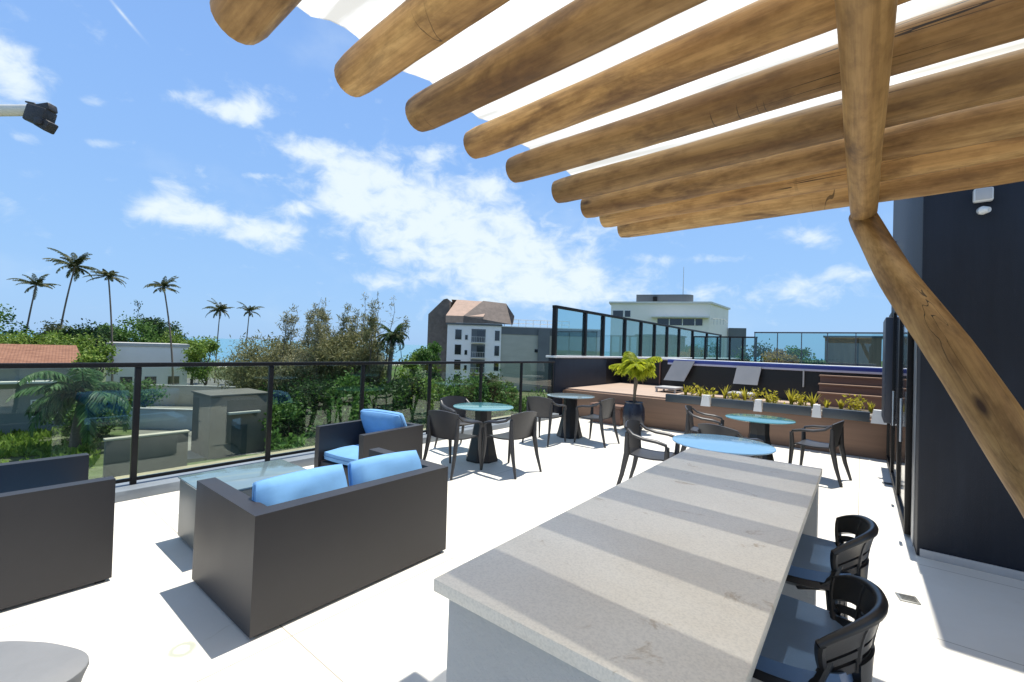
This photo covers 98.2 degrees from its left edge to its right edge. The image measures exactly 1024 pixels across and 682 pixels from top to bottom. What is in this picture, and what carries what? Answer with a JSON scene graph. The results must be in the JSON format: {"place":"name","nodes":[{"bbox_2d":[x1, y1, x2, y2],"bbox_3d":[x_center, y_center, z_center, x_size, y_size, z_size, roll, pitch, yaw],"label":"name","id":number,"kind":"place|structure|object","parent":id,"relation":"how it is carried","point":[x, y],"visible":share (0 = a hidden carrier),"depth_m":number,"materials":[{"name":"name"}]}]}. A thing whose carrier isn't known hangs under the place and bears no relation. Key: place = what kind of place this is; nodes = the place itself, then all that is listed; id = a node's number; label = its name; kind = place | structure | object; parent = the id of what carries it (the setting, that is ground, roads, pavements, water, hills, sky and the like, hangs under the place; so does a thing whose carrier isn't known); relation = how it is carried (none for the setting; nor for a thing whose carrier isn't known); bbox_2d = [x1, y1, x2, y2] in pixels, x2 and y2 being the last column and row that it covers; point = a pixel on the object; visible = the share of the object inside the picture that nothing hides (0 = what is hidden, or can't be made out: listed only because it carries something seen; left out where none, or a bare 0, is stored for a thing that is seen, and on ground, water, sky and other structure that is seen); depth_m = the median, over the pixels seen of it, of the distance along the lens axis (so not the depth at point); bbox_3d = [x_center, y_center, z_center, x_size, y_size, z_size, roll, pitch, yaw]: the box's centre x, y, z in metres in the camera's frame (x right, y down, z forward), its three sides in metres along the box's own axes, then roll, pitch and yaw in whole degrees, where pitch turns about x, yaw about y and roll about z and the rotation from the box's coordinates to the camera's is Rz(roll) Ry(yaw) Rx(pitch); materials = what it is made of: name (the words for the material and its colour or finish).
{"place":"outdoors","nodes":[
{"label":"outdoors","id":0,"kind":"place"},
{"bbox_2d":[103,430,189,476],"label":"garden wall","id":1,"kind":"structure","parent":0,"point":[162,450],"depth_m":26.37,"materials":[{"name":"beige paint"}]},
{"bbox_2d":[139,406,279,458],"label":"paving","id":2,"kind":"structure","parent":0,"point":[192,455],"depth_m":37.21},
{"bbox_2d":[120,377,169,407],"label":"bushy tree","id":3,"kind":"object","parent":2,"relation":"on","point":[146,397],"visible":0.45,"depth_m":41.46,"materials":[{"name":"green plant"}]},
{"bbox_2d":[123,407,192,429],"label":"garden wall","id":4,"kind":"structure","parent":2,"relation":"on","point":[167,418],"depth_m":38.46,"materials":[{"name":"concrete"}]},
{"bbox_2d":[144,384,237,405],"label":"garden wall","id":5,"kind":"structure","parent":2,"relation":"on","point":[180,395],"depth_m":51.94,"materials":[{"name":"beige paint"}]},
{"bbox_2d":[191,388,266,458],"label":"garden shed","id":6,"kind":"structure","parent":2,"relation":"on","point":[226,423],"depth_m":30.78,"materials":[{"name":"concrete"}]},
{"bbox_2d":[230,424,246,455],"bbox_3d":[-19.041,6.902,30.915,0.029,2.100,1.000,1,-1,38],"label":"door","id":7,"kind":"structure","parent":6,"relation":"in","point":[238,432],"depth_m":30.89,"materials":[{"name":"glass"}]},
{"bbox_2d":[187,377,453,389],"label":"road","id":8,"kind":"structure","parent":0,"point":[212,383],"depth_m":79.52,"materials":[{"name":"asphalt"}]},
{"bbox_2d":[203,298,234,382],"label":"palm tree","id":9,"kind":"object","parent":8,"relation":"on","point":[220,308],"visible":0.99,"depth_m":79.75,"materials":[{"name":"green plant"}]},
{"bbox_2d":[0,331,823,364],"bbox_3d":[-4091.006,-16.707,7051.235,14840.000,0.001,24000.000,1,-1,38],"label":"sea","id":10,"kind":"structure","parent":0,"point":[405,351],"depth_m":694.38,"materials":[{"name":"liquid"}]},
{"bbox_2d":[0,360,881,479],"bbox_3d":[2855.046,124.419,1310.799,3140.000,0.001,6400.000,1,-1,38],"label":"ground","id":11,"kind":"structure","parent":0,"point":[96,472],"depth_m":33.35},
{"bbox_2d":[0,303,35,337],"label":"bushy tree","id":12,"kind":"object","parent":11,"relation":"on","point":[12,318],"visible":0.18,"depth_m":53.26,"materials":[{"name":"green plant"}]},
{"bbox_2d":[0,101,58,134],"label":"street lamp","id":13,"kind":"object","parent":11,"relation":"on","point":[42,116],"visible":1,"depth_m":4.95,"materials":[{"name":"metal"}]},
{"bbox_2d":[6,273,60,332],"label":"palm tree","id":14,"kind":"object","parent":11,"relation":"on","point":[39,282],"visible":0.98,"depth_m":54.70,"materials":[{"name":"green plant"}]},
{"bbox_2d":[0,330,79,346],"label":"bushy tree","id":15,"kind":"object","parent":11,"relation":"on","point":[37,339],"visible":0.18,"depth_m":42.48,"materials":[{"name":"green plant"}]},
{"bbox_2d":[0,344,83,433],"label":"red roof house","id":16,"kind":"structure","parent":11,"relation":"on","point":[12,413],"depth_m":35.74,"materials":[{"name":"tile"}]},
{"bbox_2d":[0,425,101,468],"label":"hedge","id":17,"kind":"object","parent":11,"relation":"on","point":[15,440],"depth_m":30.37,"materials":[{"name":"green plant"}]},
{"bbox_2d":[33,318,72,336],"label":"bushy tree","id":18,"kind":"object","parent":11,"relation":"on","point":[52,327],"visible":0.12,"depth_m":53.69,"materials":[{"name":"green plant"}]},
{"bbox_2d":[6,368,132,447],"bbox_3d":[-29.729,4.526,30.535,7.269,6.130,6.719,1,-1,38],"label":"garden palm","id":19,"kind":"object","parent":11,"relation":"on","point":[89,391],"visible":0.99,"depth_m":29.86,"materials":[{"name":"green plant"}]},
{"bbox_2d":[42,247,100,324],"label":"palm tree","id":20,"kind":"object","parent":11,"relation":"on","point":[74,262],"visible":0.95,"depth_m":54.72,"materials":[{"name":"green plant"}]},
{"bbox_2d":[41,327,102,355],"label":"bushy tree","id":21,"kind":"object","parent":11,"relation":"on","point":[83,345],"visible":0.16,"depth_m":50.71,"materials":[{"name":"green plant"}]},
{"bbox_2d":[43,402,131,439],"bbox_3d":[-32.441,5.751,34.135,3.805,3.661,5.039,1,-1,38],"label":"garden tree","id":22,"kind":"object","parent":11,"relation":"on","point":[106,420],"visible":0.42,"depth_m":33.82,"materials":[{"name":"green plant"}]},
{"bbox_2d":[57,318,117,357],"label":"bushy tree","id":23,"kind":"object","parent":11,"relation":"on","point":[104,333],"visible":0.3,"depth_m":54.31,"materials":[{"name":"green plant"}]},
{"bbox_2d":[71,341,122,379],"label":"bushy tree","id":24,"kind":"object","parent":11,"relation":"on","point":[95,355],"visible":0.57,"depth_m":38.75,"materials":[{"name":"green plant"}]},
{"bbox_2d":[84,269,127,380],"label":"palm tree","id":25,"kind":"object","parent":11,"relation":"on","point":[109,275],"visible":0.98,"depth_m":55.05,"materials":[{"name":"green plant"}]},
{"bbox_2d":[100,311,168,342],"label":"bushy tree","id":26,"kind":"object","parent":11,"relation":"on","point":[126,336],"visible":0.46,"depth_m":65.97,"materials":[{"name":"green plant"}]},
{"bbox_2d":[106,342,189,398],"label":"flat roof building","id":27,"kind":"structure","parent":11,"relation":"on","point":[132,352],"depth_m":57.92,"materials":[{"name":"concrete"}]},
{"bbox_2d":[130,300,166,340],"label":"bushy tree","id":28,"kind":"object","parent":11,"relation":"on","point":[155,320],"visible":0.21,"depth_m":71.37,"materials":[{"name":"green plant"}]},
{"bbox_2d":[144,276,178,384],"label":"palm tree","id":29,"kind":"object","parent":11,"relation":"on","point":[163,285],"visible":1,"depth_m":55.15,"materials":[{"name":"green plant"}]},
{"bbox_2d":[140,319,193,340],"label":"bushy tree","id":30,"kind":"object","parent":11,"relation":"on","point":[175,327],"visible":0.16,"depth_m":75.47,"materials":[{"name":"green plant"}]},
{"bbox_2d":[176,340,222,385],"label":"bushy tree","id":31,"kind":"object","parent":11,"relation":"on","point":[198,351],"visible":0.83,"depth_m":57.53,"materials":[{"name":"green plant"}]},
{"bbox_2d":[205,330,309,396],"bbox_3d":[-22.839,3.448,41.114,9.774,9.089,8.416,2,-1,-22],"label":"feathery tree","id":32,"kind":"object","parent":11,"relation":"on","point":[245,377],"visible":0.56,"depth_m":39.77,"materials":[{"name":"green plant"}]},
{"bbox_2d":[257,382,299,406],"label":"garden tree","id":33,"kind":"object","parent":11,"relation":"on","point":[278,395],"visible":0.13,"depth_m":39.52,"materials":[{"name":"green plant"}]},
{"bbox_2d":[258,391,325,435],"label":"garden tree","id":34,"kind":"object","parent":11,"relation":"on","point":[285,411],"visible":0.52,"depth_m":32.72,"materials":[{"name":"green plant"}]},
{"bbox_2d":[272,402,325,442],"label":"garden tree","id":35,"kind":"object","parent":11,"relation":"on","point":[297,425],"visible":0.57,"depth_m":32.38,"materials":[{"name":"green plant"}]},
{"bbox_2d":[278,370,342,416],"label":"garden tree","id":36,"kind":"object","parent":11,"relation":"on","point":[309,387],"visible":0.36,"depth_m":35.16,"materials":[{"name":"green plant"}]},
{"bbox_2d":[264,298,360,401],"bbox_3d":[-18.524,1.999,41.478,8.557,12.304,8.514,1,-1,38],"label":"feathery tree","id":37,"kind":"object","parent":11,"relation":"on","point":[311,336],"visible":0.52,"depth_m":39.56,"materials":[{"name":"green plant"}]},
{"bbox_2d":[315,367,382,423],"bbox_3d":[-12.725,5.169,35.603,4.945,6.214,5.574,1,-1,38],"label":"garden tree","id":38,"kind":"object","parent":11,"relation":"on","point":[349,382],"visible":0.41,"depth_m":34.43,"materials":[{"name":"green plant"}]},
{"bbox_2d":[302,298,410,386],"bbox_3d":[-14.621,2.212,40.322,9.154,12.104,8.581,1,-1,38],"label":"feathery tree","id":39,"kind":"object","parent":11,"relation":"on","point":[331,350],"visible":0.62,"depth_m":39.00,"materials":[{"name":"green plant"}]},
{"bbox_2d":[351,292,400,386],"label":"feathery tree","id":40,"kind":"object","parent":11,"relation":"on","point":[373,373],"visible":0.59,"depth_m":40.19,"materials":[{"name":"green plant"}]},
{"bbox_2d":[375,323,410,383],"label":"palm tree","id":41,"kind":"object","parent":11,"relation":"on","point":[389,336],"visible":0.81,"depth_m":40.62,"materials":[{"name":"green plant"}]},
{"bbox_2d":[358,372,433,419],"bbox_3d":[-9.126,5.406,35.926,5.984,5.960,6.357,1,-1,38],"label":"garden tree","id":42,"kind":"object","parent":11,"relation":"on","point":[388,395],"visible":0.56,"depth_m":34.71,"materials":[{"name":"green plant"}]},
{"bbox_2d":[262,370,545,453],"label":"undergrowth","id":43,"kind":"object","parent":11,"relation":"on","point":[287,443],"visible":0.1,"depth_m":31.01,"materials":[{"name":"green plant"}]},
{"bbox_2d":[384,403,426,427],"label":"garden tree","id":44,"kind":"object","parent":11,"relation":"on","point":[417,417],"visible":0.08,"depth_m":29.39,"materials":[{"name":"green plant"}]},
{"bbox_2d":[395,354,424,381],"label":"bushy tree","id":45,"kind":"object","parent":11,"relation":"on","point":[410,369],"visible":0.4,"depth_m":44.51,"materials":[{"name":"green plant"}]},
{"bbox_2d":[409,341,444,382],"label":"bushy tree","id":46,"kind":"object","parent":11,"relation":"on","point":[429,353],"visible":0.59,"depth_m":46.22,"materials":[{"name":"green plant"}]},
{"bbox_2d":[405,373,458,412],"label":"garden tree","id":47,"kind":"object","parent":11,"relation":"on","point":[423,400],"visible":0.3,"depth_m":34.89,"materials":[{"name":"green plant"}]},
{"bbox_2d":[419,369,465,401],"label":"garden tree","id":48,"kind":"object","parent":11,"relation":"on","point":[454,381],"visible":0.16,"depth_m":39.06,"materials":[{"name":"green plant"}]},
{"bbox_2d":[432,370,494,418],"bbox_3d":[-4.061,5.378,36.948,5.662,6.353,4.666,2,-1,-22],"label":"garden tree","id":49,"kind":"object","parent":11,"relation":"on","point":[469,392],"visible":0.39,"depth_m":36.16,"materials":[{"name":"green plant"}]},
{"bbox_2d":[453,369,507,417],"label":"garden tree","id":50,"kind":"object","parent":11,"relation":"on","point":[491,378],"visible":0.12,"depth_m":39.19,"materials":[{"name":"green plant"}]},
{"bbox_2d":[487,378,527,416],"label":"garden tree","id":51,"kind":"object","parent":11,"relation":"on","point":[510,393],"visible":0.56,"depth_m":37.64,"materials":[{"name":"green plant"}]},
{"bbox_2d":[732,338,774,361],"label":"courtyard tree","id":52,"kind":"object","parent":11,"relation":"on","point":[747,357],"visible":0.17,"depth_m":26.09,"materials":[{"name":"green plant"}]},
{"bbox_2d":[761,348,799,363],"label":"courtyard tree","id":53,"kind":"object","parent":11,"relation":"on","point":[770,357],"visible":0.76,"depth_m":24.06,"materials":[{"name":"green plant"}]},
{"bbox_2d":[785,345,825,364],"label":"courtyard tree","id":54,"kind":"object","parent":11,"relation":"on","point":[805,354],"visible":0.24,"depth_m":25.19,"materials":[{"name":"green plant"}]},
{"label":"podium","id":55,"kind":"structure","parent":11,"relation":"on","visible":0},
{"bbox_2d":[546,355,740,414],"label":"courtyard wall","id":56,"kind":"structure","parent":55,"relation":"on","point":[574,371],"depth_m":11.98,"materials":[{"name":"black paint"}]},
{"bbox_2d":[551,305,721,357],"bbox_3d":[5.987,0.008,17.021,0.110,1.220,16.115,1,-1,38],"label":"wind screen","id":57,"kind":"object","parent":56,"relation":"on","point":[584,330],"visible":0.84,"depth_m":13.84,"materials":[{"name":"black metal"}]},
{"bbox_2d":[566,382,871,418],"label":"pool deck","id":58,"kind":"structure","parent":55,"relation":"on","point":[643,390],"depth_m":10.79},
{"bbox_2d":[655,360,694,392],"bbox_3d":[3.989,0.866,10.851,0.700,0.765,0.785,1,-1,38],"label":"sunbed","id":59,"kind":"object","parent":58,"relation":"on","point":[678,370],"visible":0.99,"depth_m":11.03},
{"bbox_2d":[727,366,761,399],"bbox_3d":[5.189,0.921,9.902,0.550,0.705,0.785,1,-1,38],"label":"sunbed","id":60,"kind":"object","parent":58,"relation":"on","point":[748,375],"visible":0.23,"depth_m":10.10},
{"bbox_2d":[562,389,886,459],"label":"planter wall","id":61,"kind":"structure","parent":55,"relation":"on","point":[865,435],"depth_m":8.09,"materials":[{"name":"brown"}]},
{"bbox_2d":[842,394,866,409],"bbox_3d":[6.105,1.104,7.893,0.345,0.318,0.290,2,-1,17],"label":"leafy plant","id":62,"kind":"object","parent":61,"relation":"in","point":[857,401],"visible":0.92,"depth_m":7.88,"materials":[{"name":"yellow plant"}]},
{"bbox_2d":[692,336,757,361],"bbox_3d":[7.666,0.720,16.096,2.175,1.780,0.070,1,-1,38],"label":"glass partition","id":63,"kind":"object","parent":55,"relation":"on","point":[729,354],"visible":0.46,"depth_m":15.98,"materials":[{"name":"black metal"}]},
{"bbox_2d":[754,332,882,365],"bbox_3d":[9.622,0.880,13.974,3.590,2.325,0.060,1,-1,38],"label":"balustrade","id":64,"kind":"object","parent":55,"relation":"on","point":[827,333],"visible":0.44,"depth_m":13.86,"materials":[{"name":"glass"}]},
{"bbox_2d":[886,181,1023,580],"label":"terrace building","id":65,"kind":"structure","parent":55,"relation":"on","point":[956,504],"depth_m":3.54,"materials":[{"name":"paint"}]},
{"bbox_2d":[881,317,892,422],"bbox_3d":[5.473,0.415,6.434,0.129,1.460,0.900,1,-1,38],"label":"shutter box","id":66,"kind":"object","parent":65,"relation":"attached to","point":[886,409],"visible":0.56,"depth_m":6.10,"materials":[{"name":"black metal"}]},
{"bbox_2d":[886,309,893,472],"bbox_3d":[5.617,0.722,6.562,0.047,2.300,1.260,1,-1,38],"label":"sliding door","id":67,"kind":"structure","parent":65,"relation":"in","point":[888,443],"depth_m":6.75,"materials":[{"name":"black metal"}]},
{"bbox_2d":[890,310,898,497],"bbox_3d":[4.807,0.679,5.572,0.094,2.300,1.260,1,-1,38],"label":"sliding door","id":68,"kind":"structure","parent":65,"relation":"in","point":[894,412],"depth_m":5.74,"materials":[{"name":"black metal"}]},
{"bbox_2d":[896,318,913,534],"bbox_3d":[4.014,0.637,4.567,0.094,2.300,1.260,1,-1,38],"label":"sliding door","id":69,"kind":"structure","parent":65,"relation":"in","point":[905,366],"depth_m":4.12,"materials":[{"name":"black metal"}]},
{"bbox_2d":[973,187,993,214],"bbox_3d":[3.668,-1.085,3.453,0.110,0.208,0.108,1,-1,38],"label":"wall light","id":70,"kind":"object","parent":65,"relation":"attached to","point":[986,194],"visible":0.99,"depth_m":3.43,"materials":[{"name":"white plastic"}]},
{"bbox_2d":[0,0,893,360],"label":"sky","id":71,"kind":"structure","parent":0,"point":[207,159],"materials":[{"name":"blue"}]},
{"bbox_2d":[0,415,950,681],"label":"terrace floor","id":72,"kind":"structure","parent":0,"point":[150,611],"depth_m":2.76,"materials":[{"name":"tile"}]},
{"bbox_2d":[0,641,88,681],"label":"side table","id":73,"kind":"object","parent":72,"relation":"on","point":[27,661],"visible":1,"depth_m":1.55,"materials":[{"name":"grey concrete"}]},
{"bbox_2d":[0,453,115,609],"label":"armchair","id":74,"kind":"object","parent":72,"relation":"on","point":[56,524],"visible":1,"depth_m":2.72,"materials":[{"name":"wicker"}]},
{"bbox_2d":[178,459,305,548],"bbox_3d":[-2.163,1.342,3.638,0.660,0.488,0.800,1,-1,38],"label":"coffee table","id":75,"kind":"object","parent":72,"relation":"on","point":[243,478],"visible":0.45,"depth_m":3.51,"materials":[{"name":"clear glass"}]},
{"bbox_2d":[114,414,512,479],"bbox_3d":[-4.436,1.775,4.922,0.498,0.410,16.350,1,-1,38],"label":"ledge","id":76,"kind":"object","parent":72,"relation":"attached to","point":[188,466],"depth_m":5.85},
{"bbox_2d":[192,448,447,638],"bbox_3d":[-1.293,1.221,3.180,0.905,0.773,1.408,1,-1,38],"label":"sofa","id":77,"kind":"object","parent":72,"relation":"on","point":[273,552],"visible":1,"depth_m":2.72,"materials":[{"name":"black metal"}]},
{"bbox_2d":[115,413,558,502],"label":"kerb","id":78,"kind":"structure","parent":72,"relation":"on","point":[126,491],"depth_m":4.69,"materials":[{"name":"paint"}]},
{"bbox_2d":[0,361,554,484],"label":"glass railing","id":79,"kind":"object","parent":78,"relation":"on","point":[133,478],"visible":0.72,"depth_m":5.27,"materials":[{"name":"black metal"}]},
{"bbox_2d":[314,409,422,485],"bbox_3d":[-1.623,1.220,5.078,0.805,0.811,0.865,1,-1,32],"label":"armchair","id":80,"kind":"object","parent":72,"relation":"on","point":[344,444],"visible":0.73,"depth_m":5.01,"materials":[{"name":"black metal"}]},
{"bbox_2d":[423,410,482,479],"bbox_3d":[-0.767,1.266,5.673,0.606,0.806,0.618,1,-1,32],"label":"patio chair","id":81,"kind":"object","parent":72,"relation":"on","point":[441,424],"visible":0.98,"depth_m":5.52,"materials":[{"name":"plastic"}]},
{"bbox_2d":[434,396,474,446],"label":"patio chair","id":82,"kind":"object","parent":72,"relation":"on","point":[447,403],"visible":0.37,"depth_m":7.10,"materials":[{"name":"plastic"}]},
{"bbox_2d":[453,402,513,462],"bbox_3d":[-0.418,1.307,6.315,0.860,0.759,0.860,1,-1,38],"label":"round table","id":83,"kind":"object","parent":72,"relation":"on","point":[483,411],"visible":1,"depth_m":6.20,"materials":[{"name":"teal glass"}]},
{"bbox_2d":[482,411,541,478],"bbox_3d":[0.006,1.294,5.801,0.618,0.806,0.606,1,-1,42],"label":"patio chair","id":84,"kind":"object","parent":72,"relation":"on","point":[522,425],"visible":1,"depth_m":5.68,"materials":[{"name":"wicker"}]},
{"bbox_2d":[522,396,566,446],"bbox_3d":[0.558,1.341,7.645,0.606,0.806,0.618,1,-1,34],"label":"patio chair","id":85,"kind":"object","parent":72,"relation":"on","point":[542,407],"visible":0.91,"depth_m":7.47,"materials":[{"name":"plastic"}]},
{"bbox_2d":[547,393,594,438],"bbox_3d":[1.074,1.386,8.206,0.880,0.759,0.880,1,-1,28],"label":"round table","id":86,"kind":"object","parent":72,"relation":"on","point":[570,401],"visible":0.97,"depth_m":8.08,"materials":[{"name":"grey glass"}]},
{"bbox_2d":[574,398,619,447],"bbox_3d":[1.489,1.373,7.713,0.618,0.806,0.606,1,-1,40],"label":"patio chair","id":87,"kind":"object","parent":72,"relation":"on","point":[606,408],"visible":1,"depth_m":7.64,"materials":[{"name":"plastic"}]},
{"bbox_2d":[589,402,623,425],"bbox_3d":[2.156,1.619,9.898,0.770,0.420,0.390,1,-1,38],"label":"step bench","id":88,"kind":"object","parent":72,"relation":"on","point":[619,413],"visible":0.41,"depth_m":9.66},
{"bbox_2d":[434,448,821,681],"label":"bar table","id":89,"kind":"object","parent":72,"relation":"on","point":[675,568],"visible":0.99,"depth_m":1.06,"materials":[{"name":"stone"}]},
{"bbox_2d":[609,351,661,429],"bbox_3d":[2.557,1.022,9.136,0.906,1.617,0.958,2,-1,-23],"label":"potted plant","id":90,"kind":"object","parent":72,"relation":"on","point":[634,367],"visible":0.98,"depth_m":8.99,"materials":[{"name":"green plant"}]},
{"bbox_2d":[616,420,679,484],"bbox_3d":[1.557,1.334,5.058,0.618,0.806,0.606,1,-1,32],"label":"patio chair","id":91,"kind":"object","parent":72,"relation":"on","point":[632,442],"visible":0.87,"depth_m":5.07,"materials":[{"name":"plastic"}]},
{"bbox_2d":[680,405,723,452],"bbox_3d":[2.899,1.406,6.759,0.618,0.806,0.606,1,-1,28],"label":"patio chair","id":92,"kind":"object","parent":72,"relation":"on","point":[690,427],"visible":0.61,"depth_m":6.66,"materials":[{"name":"plastic"}]},
{"bbox_2d":[672,434,775,454],"bbox_3d":[2.003,1.355,4.250,0.900,0.759,0.900,1,-1,33],"label":"round table","id":93,"kind":"object","parent":72,"relation":"on","point":[728,444],"visible":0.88,"depth_m":4.18,"materials":[{"name":"blue glass"}]},
{"bbox_2d":[698,423,763,458],"bbox_3d":[2.517,1.369,5.209,0.618,0.806,0.606,2,-1,-32],"label":"patio chair","id":94,"kind":"object","parent":72,"relation":"on","point":[707,428],"visible":0.25,"depth_m":5.08,"materials":[{"name":"plastic"}]},
{"bbox_2d":[725,414,795,460],"bbox_3d":[3.352,1.428,6.025,0.840,0.759,0.840,2,-1,18],"label":"round table","id":95,"kind":"object","parent":72,"relation":"on","point":[759,426],"visible":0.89,"depth_m":5.93,"materials":[{"name":"teal glass"}]},
{"bbox_2d":[788,420,851,486],"bbox_3d":[4.115,1.433,5.926,0.606,0.806,0.618,3,-1,-42],"label":"patio chair","id":96,"kind":"object","parent":72,"relation":"on","point":[836,435],"visible":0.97,"depth_m":5.88,"materials":[{"name":"plastic"}]},
{"bbox_2d":[753,575,888,681],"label":"bar stool","id":97,"kind":"object","parent":72,"relation":"on","point":[805,642],"visible":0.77,"depth_m":1.15,"materials":[{"name":"black plastic"}]},
{"bbox_2d":[785,515,878,617],"bbox_3d":[1.151,1.176,1.795,0.499,0.988,0.458,1,-1,38],"label":"bar stool","id":98,"kind":"object","parent":72,"relation":"on","point":[817,563],"visible":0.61,"depth_m":1.64,"materials":[{"name":"black plastic"}]},
{"bbox_2d":[427,299,599,391],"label":"hotel building","id":99,"kind":"structure","parent":0,"point":[456,332],"depth_m":85.21,"materials":[{"name":"white paint"}]},
{"bbox_2d":[609,269,745,357],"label":"cream building","id":100,"kind":"structure","parent":0,"point":[682,310],"depth_m":62.27,"materials":[{"name":"white paint"}]},
{"bbox_2d":[668,359,881,401],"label":"pool wall","id":101,"kind":"structure","parent":0,"point":[781,378],"depth_m":10.00,"materials":[{"name":"black paint"}]},
{"bbox_2d":[817,375,881,409],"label":"wooden steps","id":102,"kind":"structure","parent":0,"point":[833,388],"depth_m":8.70,"materials":[{"name":"brown"}]},
{"bbox_2d":[823,336,882,366],"bbox_3d":[19.063,4.453,24.918,2.580,9.360,3.200,1,-1,38],"label":"brown cabin","id":103,"kind":"object","parent":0,"point":[841,350],"visible":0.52,"depth_m":23.75,"materials":[{"name":"stone"}]},
{"bbox_2d":[916,555,1023,681],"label":"side terrace floor","id":104,"kind":"structure","parent":0,"point":[978,616],"depth_m":2.77,"materials":[{"name":"tile"}]},
{"bbox_2d":[209,0,1023,517],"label":"pergola","id":105,"kind":"object","parent":104,"relation":"on","point":[633,118],"visible":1,"depth_m":1.88,"materials":[{"name":"wood"}]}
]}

